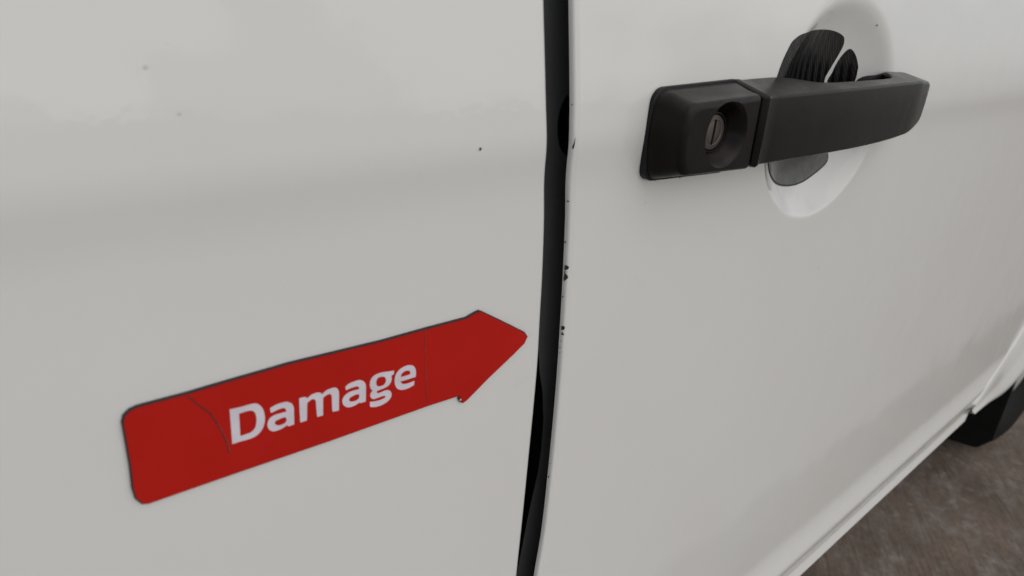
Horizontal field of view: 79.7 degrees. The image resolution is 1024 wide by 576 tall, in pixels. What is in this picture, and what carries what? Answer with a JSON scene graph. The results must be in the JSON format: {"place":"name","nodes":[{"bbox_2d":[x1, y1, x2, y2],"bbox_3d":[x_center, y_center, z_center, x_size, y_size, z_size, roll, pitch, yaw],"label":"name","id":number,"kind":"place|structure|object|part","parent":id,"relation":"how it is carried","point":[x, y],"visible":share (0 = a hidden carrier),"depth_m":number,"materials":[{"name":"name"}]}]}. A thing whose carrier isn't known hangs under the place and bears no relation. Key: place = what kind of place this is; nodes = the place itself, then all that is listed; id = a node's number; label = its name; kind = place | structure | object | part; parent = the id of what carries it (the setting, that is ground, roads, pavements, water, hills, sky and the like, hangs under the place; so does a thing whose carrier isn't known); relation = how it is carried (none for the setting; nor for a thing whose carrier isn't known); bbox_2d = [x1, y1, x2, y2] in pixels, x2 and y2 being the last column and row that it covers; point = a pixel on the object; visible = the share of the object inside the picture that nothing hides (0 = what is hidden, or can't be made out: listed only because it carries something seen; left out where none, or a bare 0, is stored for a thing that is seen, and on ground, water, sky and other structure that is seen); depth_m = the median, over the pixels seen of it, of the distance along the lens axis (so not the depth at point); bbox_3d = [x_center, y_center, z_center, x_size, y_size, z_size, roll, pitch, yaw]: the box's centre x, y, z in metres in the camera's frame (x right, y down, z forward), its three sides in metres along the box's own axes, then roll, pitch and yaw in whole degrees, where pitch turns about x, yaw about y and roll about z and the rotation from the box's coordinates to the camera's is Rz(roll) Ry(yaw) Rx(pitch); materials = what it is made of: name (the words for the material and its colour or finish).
{"place":"outdoors","nodes":[
{"label":"outdoors","id":0,"kind":"place"},
{"bbox_2d":[800,412,1023,575],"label":"ground","id":1,"kind":"structure","parent":0,"point":[947,507],"depth_m":1.28,"materials":[{"name":"concrete"}]},
{"bbox_2d":[0,0,1023,575],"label":"van","id":2,"kind":"object","parent":1,"relation":"on","point":[746,276],"visible":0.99,"depth_m":0.27,"materials":[{"name":"white paint"}]},
{"bbox_2d":[121,310,527,503],"bbox_3d":[-0.057,0.040,0.238,0.161,0.044,0.002,-15,29,-35],"label":"damage arrow","id":3,"kind":"object","parent":2,"relation":"attached to","point":[175,444],"visible":1,"depth_m":0.22,"materials":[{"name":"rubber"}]},
{"bbox_3d":[0.563,-0.221,0.689,1.456,0.935,0.098,-15,29,-35],"label":"front door","id":4,"kind":"part","parent":2,"relation":"part of","materials":[{"name":"white paint"}]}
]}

